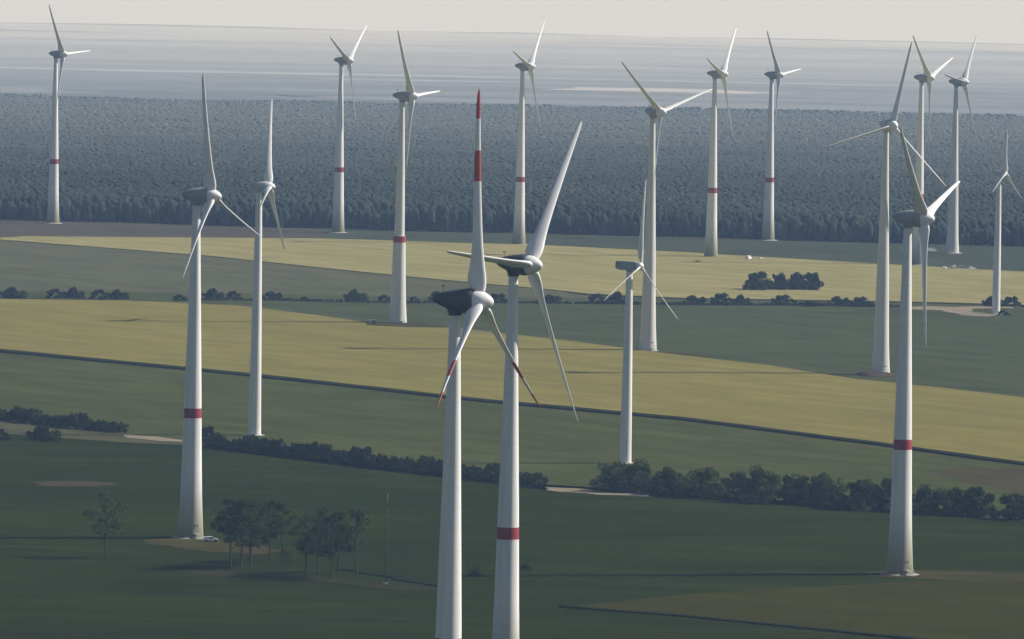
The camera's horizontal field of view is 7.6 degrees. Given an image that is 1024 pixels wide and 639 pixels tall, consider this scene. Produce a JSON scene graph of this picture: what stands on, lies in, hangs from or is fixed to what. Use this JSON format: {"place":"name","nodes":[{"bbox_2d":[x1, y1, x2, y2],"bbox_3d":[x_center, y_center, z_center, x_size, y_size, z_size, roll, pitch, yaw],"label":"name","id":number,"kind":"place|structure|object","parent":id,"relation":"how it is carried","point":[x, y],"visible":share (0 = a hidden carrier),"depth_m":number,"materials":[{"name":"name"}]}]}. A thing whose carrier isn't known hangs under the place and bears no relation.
{"place":"outdoors","nodes":[
{"label":"outdoors","id":0,"kind":"place"},
{"bbox_2d":[0,420,222,446],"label":"verge","id":1,"kind":"structure","parent":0,"point":[13,427],"depth_m":2584.40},
{"bbox_2d":[0,405,129,432],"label":"hedge","id":2,"kind":"object","parent":1,"relation":"on","point":[18,413],"visible":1,"depth_m":2614.58,"materials":[{"name":"green plant"}]},
{"bbox_2d":[0,60,268,65],"bbox_3d":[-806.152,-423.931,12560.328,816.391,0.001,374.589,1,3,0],"label":"field","id":3,"kind":"structure","parent":0,"point":[131,63],"depth_m":12472.26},
{"bbox_2d":[0,77,305,84],"bbox_3d":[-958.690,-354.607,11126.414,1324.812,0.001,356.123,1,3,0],"label":"field","id":4,"kind":"structure","parent":0,"point":[102,80],"depth_m":11108.26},
{"bbox_2d":[0,220,324,237],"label":"field","id":5,"kind":"structure","parent":0,"point":[14,228],"depth_m":4308.66,"materials":[{"name":"plant"}]},
{"bbox_2d":[45,5,89,223],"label":"wind turbine","id":6,"kind":"object","parent":5,"relation":"on","point":[61,53],"visible":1,"depth_m":4382.90,"materials":[{"name":"white paint"}]},
{"bbox_2d":[0,56,336,63],"bbox_3d":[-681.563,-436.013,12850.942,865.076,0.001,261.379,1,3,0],"label":"field","id":7,"kind":"structure","parent":0,"point":[153,60],"depth_m":12817.89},
{"bbox_2d":[0,58,402,66],"bbox_3d":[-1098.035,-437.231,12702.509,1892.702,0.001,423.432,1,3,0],"label":"field","id":8,"kind":"structure","parent":0,"point":[162,62],"depth_m":12657.53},
{"bbox_2d":[142,538,280,554],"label":"track","id":9,"kind":"structure","parent":0,"point":[203,545],"depth_m":2128.09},
{"bbox_2d":[0,34,508,45],"bbox_3d":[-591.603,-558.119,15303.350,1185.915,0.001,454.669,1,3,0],"label":"field","id":10,"kind":"structure","parent":0,"point":[303,41],"depth_m":15261.49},
{"bbox_2d":[0,45,526,56],"bbox_3d":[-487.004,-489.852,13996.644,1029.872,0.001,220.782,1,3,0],"label":"field","id":11,"kind":"structure","parent":0,"point":[246,50],"depth_m":13997.60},
{"bbox_2d":[0,50,527,61],"bbox_3d":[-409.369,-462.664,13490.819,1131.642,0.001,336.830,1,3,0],"label":"field","id":12,"kind":"structure","parent":0,"point":[250,56],"depth_m":13431.72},
{"bbox_2d":[0,68,529,81],"bbox_3d":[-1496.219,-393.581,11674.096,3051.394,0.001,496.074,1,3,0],"label":"field","id":13,"kind":"structure","parent":0,"point":[89,72],"depth_m":11676.48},
{"bbox_2d":[0,240,588,297],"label":"field","id":14,"kind":"structure","parent":0,"point":[27,266],"depth_m":3760.85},
{"bbox_2d":[0,51,599,65],"bbox_3d":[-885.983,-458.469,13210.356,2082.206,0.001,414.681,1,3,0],"label":"field","id":15,"kind":"structure","parent":0,"point":[167,56],"depth_m":13201.21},
{"bbox_2d":[179,569,436,590],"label":"verge","id":16,"kind":"structure","parent":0,"point":[288,577],"depth_m":2026.54,"materials":[{"name":"green plant"}]},
{"bbox_2d":[287,512,325,576],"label":"pine tree","id":17,"kind":"object","parent":16,"relation":"on","point":[307,534],"visible":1,"depth_m":2032.71,"materials":[{"name":"green plant"}]},
{"bbox_2d":[306,513,357,578],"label":"pine tree","id":18,"kind":"object","parent":16,"relation":"on","point":[331,549],"visible":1,"depth_m":2026.82,"materials":[{"name":"green plant"}]},
{"bbox_2d":[0,73,615,87],"bbox_3d":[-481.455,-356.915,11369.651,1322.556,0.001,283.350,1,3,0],"label":"field","id":19,"kind":"structure","parent":0,"point":[181,78],"depth_m":11369.27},
{"bbox_2d":[41,43,628,55],"bbox_3d":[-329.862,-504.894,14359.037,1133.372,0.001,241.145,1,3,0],"label":"field","id":20,"kind":"structure","parent":0,"point":[329,49],"depth_m":14338.85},
{"bbox_2d":[0,55,681,69],"bbox_3d":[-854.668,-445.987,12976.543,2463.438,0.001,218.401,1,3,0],"label":"field","id":21,"kind":"structure","parent":0,"point":[286,61],"depth_m":12962.98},
{"bbox_2d":[0,27,690,42],"bbox_3d":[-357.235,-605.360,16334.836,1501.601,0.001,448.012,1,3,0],"label":"field","id":22,"kind":"structure","parent":0,"point":[305,34],"depth_m":16327.07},
{"bbox_2d":[84,32,608,43],"bbox_3d":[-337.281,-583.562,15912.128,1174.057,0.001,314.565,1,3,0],"label":"field","id":23,"kind":"structure","parent":0,"point":[336,37],"depth_m":15893.81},
{"bbox_2d":[0,63,694,78],"bbox_3d":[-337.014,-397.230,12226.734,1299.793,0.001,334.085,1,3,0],"label":"field","id":24,"kind":"structure","parent":0,"point":[135,66],"depth_m":12189.27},
{"bbox_2d":[0,42,704,57],"bbox_3d":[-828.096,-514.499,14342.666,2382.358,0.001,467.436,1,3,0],"label":"field","id":25,"kind":"structure","parent":0,"point":[31,43],"depth_m":14220.81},
{"bbox_2d":[0,31,726,47],"bbox_3d":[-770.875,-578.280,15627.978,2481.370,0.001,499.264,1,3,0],"label":"field","id":26,"kind":"structure","parent":0,"point":[363,41],"depth_m":15504.92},
{"bbox_2d":[337,566,437,586],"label":"field margin","id":27,"kind":"object","parent":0,"point":[403,578],"visible":0.77,"depth_m":2036.66,"materials":[{"name":"green plant"}]},
{"bbox_2d":[176,36,606,45],"bbox_3d":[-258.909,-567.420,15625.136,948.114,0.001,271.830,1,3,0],"label":"field","id":28,"kind":"structure","parent":0,"point":[388,40],"depth_m":15621.55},
{"bbox_2d":[19,62,764,77],"bbox_3d":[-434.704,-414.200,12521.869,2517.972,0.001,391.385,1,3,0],"label":"field","id":29,"kind":"structure","parent":0,"point":[462,70],"depth_m":12474.00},
{"bbox_2d":[212,67,629,75],"bbox_3d":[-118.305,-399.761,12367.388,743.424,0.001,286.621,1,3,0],"label":"field","id":30,"kind":"structure","parent":0,"point":[432,71],"depth_m":12296.27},
{"bbox_2d":[106,40,783,54],"bbox_3d":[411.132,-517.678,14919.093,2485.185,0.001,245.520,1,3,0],"label":"field","id":31,"kind":"structure","parent":0,"point":[483,47],"depth_m":14919.88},
{"bbox_2d":[81,27,818,42],"bbox_3d":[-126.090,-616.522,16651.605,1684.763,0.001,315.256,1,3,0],"label":"field","id":32,"kind":"structure","parent":0,"point":[434,34],"depth_m":16654.76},
{"bbox_2d":[0,27,976,48],"bbox_3d":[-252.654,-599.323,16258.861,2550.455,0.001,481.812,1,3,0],"label":"field","id":33,"kind":"structure","parent":0,"point":[734,43],"depth_m":16152.36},
{"bbox_2d":[0,47,1013,70],"bbox_3d":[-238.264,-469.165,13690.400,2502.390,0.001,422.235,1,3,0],"label":"field","id":34,"kind":"structure","parent":0,"point":[305,54],"depth_m":13656.43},
{"bbox_2d":[0,215,1014,245],"bbox_3d":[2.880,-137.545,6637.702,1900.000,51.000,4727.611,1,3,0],"label":"forest floor","id":35,"kind":"structure","parent":0,"point":[484,229],"depth_m":4413.04,"materials":[{"name":"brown plant"}]},
{"bbox_2d":[0,129,1023,197],"bbox_3d":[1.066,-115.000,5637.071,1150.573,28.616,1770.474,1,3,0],"label":"forest","id":36,"kind":"object","parent":35,"relation":"on","point":[437,161],"visible":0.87,"depth_m":5511.35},
{"bbox_2d":[0,92,1023,152],"bbox_3d":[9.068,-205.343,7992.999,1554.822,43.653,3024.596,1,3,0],"label":"forest","id":37,"kind":"object","parent":35,"relation":"on","point":[629,125],"visible":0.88,"depth_m":7728.98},
{"bbox_2d":[0,195,1023,245],"bbox_3d":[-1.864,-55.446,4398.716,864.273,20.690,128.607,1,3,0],"label":"forest","id":38,"kind":"object","parent":35,"relation":"on","point":[447,219],"visible":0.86,"depth_m":4388.69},
{"bbox_2d":[0,39,1016,61],"bbox_3d":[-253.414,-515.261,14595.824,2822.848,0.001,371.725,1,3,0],"label":"field","id":39,"kind":"structure","parent":0,"point":[316,47],"depth_m":14599.36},
{"bbox_2d":[0,434,1023,638],"bbox_3d":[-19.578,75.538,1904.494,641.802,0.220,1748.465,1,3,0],"label":"field","id":40,"kind":"structure","parent":0,"point":[58,570],"depth_m":2134.54,"materials":[{"name":"plant"}]},
{"bbox_2d":[81,492,131,557],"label":"pine tree","id":41,"kind":"object","parent":40,"relation":"on","point":[105,530],"visible":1,"depth_m":2080.03,"materials":[{"name":"green plant"}]},
{"bbox_2d":[171,73,260,538],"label":"wind turbine","id":42,"kind":"object","parent":40,"relation":"on","point":[208,195],"visible":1,"depth_m":2151.78,"materials":[{"name":"white paint"}]},
{"bbox_2d":[209,498,256,568],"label":"pine tree","id":43,"kind":"object","parent":40,"relation":"on","point":[231,509],"visible":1,"depth_m":2052.43,"materials":[{"name":"green plant"}]},
{"bbox_2d":[216,500,262,567],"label":"pine tree","id":44,"kind":"object","parent":40,"relation":"on","point":[246,528],"visible":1,"depth_m":2055.38,"materials":[{"name":"green plant"}]},
{"bbox_2d":[226,498,278,565],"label":"pine tree","id":45,"kind":"object","parent":40,"relation":"on","point":[261,530],"visible":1,"depth_m":2063.90,"materials":[{"name":"green plant"}]},
{"bbox_2d":[253,499,291,561],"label":"pine tree","id":46,"kind":"object","parent":40,"relation":"on","point":[271,502],"visible":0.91,"depth_m":2076.38,"materials":[{"name":"green plant"}]},
{"bbox_2d":[202,434,394,467],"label":"hedge","id":47,"kind":"object","parent":40,"relation":"on","point":[314,449],"visible":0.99,"depth_m":2492.09,"materials":[{"name":"green plant"}]},
{"bbox_2d":[339,508,372,576],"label":"pine tree","id":48,"kind":"object","parent":40,"relation":"on","point":[361,519],"visible":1,"depth_m":2037.17,"materials":[{"name":"green plant"}]},
{"bbox_2d":[388,455,548,485],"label":"hedge","id":49,"kind":"object","parent":40,"relation":"on","point":[431,464],"visible":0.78,"depth_m":2411.40,"materials":[{"name":"green plant"}]},
{"bbox_2d":[432,89,539,638],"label":"wind turbine","id":50,"kind":"object","parent":40,"relation":"on","point":[474,301],"visible":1,"depth_m":1441.66,"materials":[{"name":"white paint"}]},
{"bbox_2d":[447,121,581,638],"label":"wind turbine","id":51,"kind":"object","parent":40,"relation":"on","point":[506,590],"visible":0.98,"depth_m":1744.36,"materials":[{"name":"white paint"}]},
{"bbox_2d":[589,460,640,492],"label":"broadleaf tree","id":52,"kind":"object","parent":40,"relation":"on","point":[611,479],"visible":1,"depth_m":2365.71,"materials":[{"name":"green plant"}]},
{"bbox_2d":[624,458,656,492],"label":"broadleaf tree","id":53,"kind":"object","parent":40,"relation":"on","point":[639,478],"visible":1,"depth_m":2363.90,"materials":[{"name":"green plant"}]},
{"bbox_2d":[643,466,690,495],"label":"broadleaf tree","id":54,"kind":"object","parent":40,"relation":"on","point":[666,484],"visible":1,"depth_m":2356.51,"materials":[{"name":"green plant"}]},
{"bbox_2d":[674,466,727,498],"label":"broadleaf tree","id":55,"kind":"object","parent":40,"relation":"on","point":[707,483],"visible":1,"depth_m":2348.56,"materials":[{"name":"green plant"}]},
{"bbox_2d":[715,471,746,499],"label":"broadleaf tree","id":56,"kind":"object","parent":40,"relation":"on","point":[733,484],"visible":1,"depth_m":2344.72,"materials":[{"name":"green plant"}]},
{"bbox_2d":[738,465,782,503],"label":"broadleaf tree","id":57,"kind":"object","parent":40,"relation":"on","point":[757,488],"visible":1,"depth_m":2332.71,"materials":[{"name":"green plant"}]},
{"bbox_2d":[770,473,818,504],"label":"broadleaf tree","id":58,"kind":"object","parent":40,"relation":"on","point":[795,490],"visible":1,"depth_m":2334.68,"materials":[{"name":"green plant"}]},
{"bbox_2d":[799,472,846,505],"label":"broadleaf tree","id":59,"kind":"object","parent":40,"relation":"on","point":[808,495],"visible":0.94,"depth_m":2330.55,"materials":[{"name":"green plant"}]},
{"bbox_2d":[824,479,886,510],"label":"broadleaf tree","id":60,"kind":"object","parent":40,"relation":"on","point":[861,489],"visible":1,"depth_m":2312.79,"materials":[{"name":"green plant"}]},
{"bbox_2d":[912,484,945,514],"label":"broadleaf tree","id":61,"kind":"object","parent":40,"relation":"on","point":[924,502],"visible":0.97,"depth_m":2301.55,"materials":[{"name":"green plant"}]},
{"bbox_2d":[931,487,978,516],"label":"broadleaf tree","id":62,"kind":"object","parent":40,"relation":"on","point":[950,506],"visible":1,"depth_m":2299.16,"materials":[{"name":"green plant"}]},
{"bbox_2d":[959,486,995,517],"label":"broadleaf tree","id":63,"kind":"object","parent":40,"relation":"on","point":[972,496],"visible":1,"depth_m":2296.80,"materials":[{"name":"green plant"}]},
{"bbox_2d":[0,299,1023,461],"bbox_3d":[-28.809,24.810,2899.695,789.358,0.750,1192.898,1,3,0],"label":"field","id":64,"kind":"structure","parent":0,"point":[313,347],"depth_m":3008.05,"materials":[{"name":"plant"}]},
{"bbox_2d":[0,353,1023,515],"bbox_3d":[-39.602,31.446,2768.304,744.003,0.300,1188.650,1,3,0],"label":"field","id":65,"kind":"structure","parent":0,"point":[559,447],"depth_m":2652.70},
{"bbox_2d":[245,100,284,435],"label":"wind turbine","id":66,"kind":"object","parent":65,"relation":"on","point":[266,187],"visible":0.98,"depth_m":2592.26,"materials":[{"name":"paint"}]},
{"bbox_2d":[605,180,677,463],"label":"wind turbine","id":67,"kind":"object","parent":65,"relation":"on","point":[629,267],"visible":0.94,"depth_m":2492.57,"materials":[{"name":"paint"}]},
{"bbox_2d":[0,290,1023,396],"bbox_3d":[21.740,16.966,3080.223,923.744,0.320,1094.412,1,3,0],"label":"field","id":68,"kind":"structure","parent":0,"point":[984,354],"depth_m":3353.56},
{"bbox_2d":[174,297,587,303],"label":"hedge","id":69,"kind":"object","parent":68,"relation":"on","point":[340,300],"visible":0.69,"depth_m":3530.31,"materials":[{"name":"green plant"}]},
{"bbox_2d":[587,299,899,306],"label":"hedge","id":70,"kind":"object","parent":68,"relation":"on","point":[743,303],"visible":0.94,"depth_m":3577.12,"materials":[{"name":"green plant"}]},
{"bbox_2d":[854,371,896,376],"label":"earth mound","id":71,"kind":"object","parent":68,"relation":"on","point":[874,374],"visible":0.96,"depth_m":3021.15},
{"bbox_2d":[824,43,946,372],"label":"wind turbine","id":72,"kind":"object","parent":71,"relation":"on","point":[880,361],"visible":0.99,"depth_m":3029.60,"materials":[{"name":"metal"}]},
{"bbox_2d":[0,236,1023,305],"bbox_3d":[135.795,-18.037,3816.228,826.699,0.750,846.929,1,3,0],"label":"field","id":73,"kind":"structure","parent":0,"point":[592,270],"depth_m":3949.74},
{"bbox_2d":[704,28,736,256],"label":"wind turbine","id":74,"kind":"object","parent":73,"relation":"on","point":[711,249],"visible":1,"depth_m":4105.49,"materials":[{"name":"white paint"}]},
{"bbox_2d":[742,271,774,289],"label":"broadleaf tree","id":75,"kind":"object","parent":73,"relation":"on","point":[754,282],"visible":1,"depth_m":3731.96,"materials":[{"name":"green plant"}]},
{"bbox_2d":[0,170,1023,230],"bbox_3d":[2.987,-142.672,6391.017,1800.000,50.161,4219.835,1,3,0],"label":"forest","id":76,"kind":"object","parent":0,"point":[850,206],"depth_m":4553.01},
{"bbox_2d":[0,22,1023,87],"bbox_3d":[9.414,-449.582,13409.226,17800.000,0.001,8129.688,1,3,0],"label":"distant plain","id":77,"kind":"structure","parent":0,"point":[892,52],"depth_m":14835.17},
{"bbox_2d":[0,73,1023,109],"bbox_3d":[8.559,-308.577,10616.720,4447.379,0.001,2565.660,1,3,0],"label":"heath","id":78,"kind":"object","parent":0,"point":[101,85],"visible":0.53,"depth_m":10835.15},
{"bbox_2d":[0,349,1023,465],"bbox_3d":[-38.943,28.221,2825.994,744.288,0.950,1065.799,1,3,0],"label":"field margin","id":79,"kind":"object","parent":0,"point":[942,452],"visible":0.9,"depth_m":2781.73,"materials":[{"name":"green plant"}]},
{"bbox_2d":[0,23,1023,48],"bbox_3d":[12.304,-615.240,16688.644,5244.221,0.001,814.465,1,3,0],"label":"field","id":80,"kind":"structure","parent":0,"point":[954,45],"depth_m":16891.00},
{"bbox_2d":[0,0,1023,43],"label":"sky","id":81,"kind":"structure","parent":0,"point":[994,21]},
{"bbox_2d":[2,89,1023,115],"bbox_3d":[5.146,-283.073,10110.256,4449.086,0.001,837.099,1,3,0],"label":"heath","id":82,"kind":"object","parent":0,"point":[180,95],"visible":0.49,"depth_m":10205.07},
{"bbox_2d":[29,220,1023,520],"bbox_3d":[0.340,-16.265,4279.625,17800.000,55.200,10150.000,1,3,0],"label":"ground","id":83,"kind":"structure","parent":0,"point":[605,296],"depth_m":4371.34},
{"bbox_2d":[389,31,439,322],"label":"wind turbine","id":84,"kind":"object","parent":83,"relation":"on","point":[397,312],"visible":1,"depth_m":3345.19,"materials":[{"name":"metal"}]},
{"bbox_2d":[622,62,711,351],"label":"wind turbine","id":85,"kind":"object","parent":83,"relation":"on","point":[647,341],"visible":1,"depth_m":3167.55,"materials":[{"name":"metal"}]},
{"bbox_2d":[982,493,1023,520],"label":"broadleaf tree","id":86,"kind":"object","parent":83,"relation":"on","point":[1014,507],"visible":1,"depth_m":2287.66,"materials":[{"name":"green plant"}]},
{"bbox_2d":[990,129,1021,313],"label":"wind turbine","id":87,"kind":"object","parent":83,"relation":"on","point":[997,268],"visible":1,"depth_m":3543.21,"materials":[{"name":"paint"}]},
{"bbox_2d":[66,66,1023,87],"bbox_3d":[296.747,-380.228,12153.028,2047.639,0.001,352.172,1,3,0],"label":"field","id":88,"kind":"structure","parent":0,"point":[821,82],"depth_m":12091.88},
{"bbox_2d":[190,72,1006,92],"bbox_3d":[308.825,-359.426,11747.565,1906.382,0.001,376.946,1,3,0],"label":"field","id":89,"kind":"structure","parent":0,"point":[557,81],"depth_m":11771.45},
{"bbox_2d":[207,87,1012,104],"bbox_3d":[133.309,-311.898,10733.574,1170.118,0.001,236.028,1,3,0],"label":"field","id":90,"kind":"structure","parent":0,"point":[629,96],"depth_m":10734.86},
{"bbox_2d":[253,95,1023,113],"bbox_3d":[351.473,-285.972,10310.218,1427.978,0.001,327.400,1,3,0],"label":"field","id":91,"kind":"structure","parent":0,"point":[709,105],"depth_m":10304.25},
{"bbox_2d":[284,63,1023,78],"bbox_3d":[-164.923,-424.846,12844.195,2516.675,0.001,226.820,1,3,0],"label":"field","id":92,"kind":"structure","parent":0,"point":[502,67],"depth_m":12836.86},
{"bbox_2d":[299,79,1023,97],"bbox_3d":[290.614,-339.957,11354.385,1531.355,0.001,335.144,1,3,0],"label":"field","id":93,"kind":"structure","parent":0,"point":[850,92],"depth_m":11360.71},
{"bbox_2d":[324,228,1023,271],"bbox_3d":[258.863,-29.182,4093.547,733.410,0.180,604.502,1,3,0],"label":"field","id":94,"kind":"structure","parent":0,"point":[982,257],"depth_m":4256.32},
{"bbox_2d":[329,25,366,232],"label":"wind turbine","id":95,"kind":"object","parent":94,"relation":"on","point":[338,204],"visible":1,"depth_m":4334.13,"materials":[{"name":"white paint"}]},
{"bbox_2d":[512,22,543,244],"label":"wind turbine","id":96,"kind":"object","parent":94,"relation":"on","point":[529,66],"visible":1,"depth_m":4221.45,"materials":[{"name":"white paint"}]},
{"bbox_2d":[760,31,799,240],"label":"wind turbine","id":97,"kind":"object","parent":94,"relation":"on","point":[768,212],"visible":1,"depth_m":4353.10,"materials":[{"name":"white paint"}]},
{"bbox_2d":[912,35,952,264],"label":"wind turbine","id":98,"kind":"object","parent":94,"relation":"on","point":[927,77],"visible":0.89,"depth_m":4062.80,"materials":[{"name":"white paint"}]},
{"bbox_2d":[943,33,977,253],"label":"wind turbine","id":99,"kind":"object","parent":94,"relation":"on","point":[952,243],"visible":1,"depth_m":4228.42,"materials":[{"name":"metal"}]},
{"bbox_2d":[545,87,802,93],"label":"field","id":100,"kind":"structure","parent":0,"point":[657,90],"depth_m":11207.53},
{"bbox_2d":[441,35,979,46],"bbox_3d":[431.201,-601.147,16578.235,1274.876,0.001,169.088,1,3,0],"label":"field","id":101,"kind":"structure","parent":0,"point":[706,40],"depth_m":16578.94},
{"bbox_2d":[410,60,1023,73],"bbox_3d":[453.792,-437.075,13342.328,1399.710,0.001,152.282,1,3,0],"label":"field","id":102,"kind":"structure","parent":0,"point":[686,66],"depth_m":13331.32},
{"bbox_2d":[420,81,1023,93],"bbox_3d":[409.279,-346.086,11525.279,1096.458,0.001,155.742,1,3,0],"label":"field","id":103,"kind":"structure","parent":0,"point":[737,87],"depth_m":11535.40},
{"bbox_2d":[540,89,925,96],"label":"field","id":104,"kind":"structure","parent":0,"point":[803,94],"depth_m":11090.54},
{"bbox_2d":[559,605,934,638],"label":"field margin","id":105,"kind":"object","parent":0,"point":[754,622],"visible":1,"depth_m":1922.91,"materials":[{"name":"green plant"}]},
{"bbox_2d":[491,79,1023,92],"bbox_3d":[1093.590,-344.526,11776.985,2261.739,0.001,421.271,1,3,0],"label":"field","id":106,"kind":"structure","parent":0,"point":[608,81],"depth_m":11821.13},
{"bbox_2d":[536,55,1023,63],"bbox_3d":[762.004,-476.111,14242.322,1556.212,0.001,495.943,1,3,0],"label":"field","id":107,"kind":"structure","parent":0,"point":[747,57],"depth_m":14372.27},
{"bbox_2d":[538,58,1023,70],"bbox_3d":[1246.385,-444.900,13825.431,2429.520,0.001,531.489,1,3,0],"label":"field","id":108,"kind":"structure","parent":0,"point":[873,65],"depth_m":13824.38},
{"bbox_2d":[559,580,1023,638],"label":"field","id":109,"kind":"structure","parent":0,"point":[962,609],"depth_m":1972.52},
{"bbox_2d":[627,65,1023,74],"bbox_3d":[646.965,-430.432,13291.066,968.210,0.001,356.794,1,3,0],"label":"field","id":110,"kind":"structure","parent":0,"point":[839,70],"depth_m":13232.47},
{"bbox_2d":[634,43,1023,51],"bbox_3d":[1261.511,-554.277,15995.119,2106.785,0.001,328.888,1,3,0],"label":"field","id":111,"kind":"structure","parent":0,"point":[854,47],"depth_m":15990.97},
{"bbox_2d":[638,73,1023,83],"bbox_3d":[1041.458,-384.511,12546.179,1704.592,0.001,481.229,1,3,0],"label":"field","id":112,"kind":"structure","parent":0,"point":[936,79],"depth_m":12545.09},
{"bbox_2d":[643,82,1023,91],"bbox_3d":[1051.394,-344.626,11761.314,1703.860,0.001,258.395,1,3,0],"label":"field","id":113,"kind":"structure","parent":0,"point":[933,88],"depth_m":11758.74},
{"bbox_2d":[670,57,1023,66],"bbox_3d":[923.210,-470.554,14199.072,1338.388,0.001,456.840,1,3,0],"label":"field","id":114,"kind":"structure","parent":0,"point":[900,62],"depth_m":14210.13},
{"bbox_2d":[684,67,1023,76],"bbox_3d":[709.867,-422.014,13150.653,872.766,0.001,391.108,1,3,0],"label":"field","id":115,"kind":"structure","parent":0,"point":[864,72],"depth_m":13071.44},
{"bbox_2d":[738,94,1023,102],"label":"field","id":116,"kind":"structure","parent":0,"point":[910,98],"depth_m":10990.52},
{"bbox_2d":[784,54,1023,60],"bbox_3d":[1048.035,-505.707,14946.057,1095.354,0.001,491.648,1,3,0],"label":"field","id":117,"kind":"structure","parent":0,"point":[948,57],"depth_m":14937.07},
{"bbox_2d":[880,127,959,575],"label":"wind turbine","id":118,"kind":"object","parent":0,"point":[900,552],"visible":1,"depth_m":2077.83,"materials":[{"name":"white paint"}]},
{"bbox_2d":[864,570,1023,581],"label":"track","id":119,"kind":"structure","parent":0,"point":[973,575],"depth_m":2080.05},
{"bbox_2d":[912,306,1012,316],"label":"track","id":120,"kind":"structure","parent":0,"point":[962,310],"depth_m":3579.56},
{"bbox_2d":[928,467,1023,493],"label":"bare patch","id":121,"kind":"object","parent":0,"point":[1010,479],"visible":1,"depth_m":2465.88,"materials":[{"name":"soil"}]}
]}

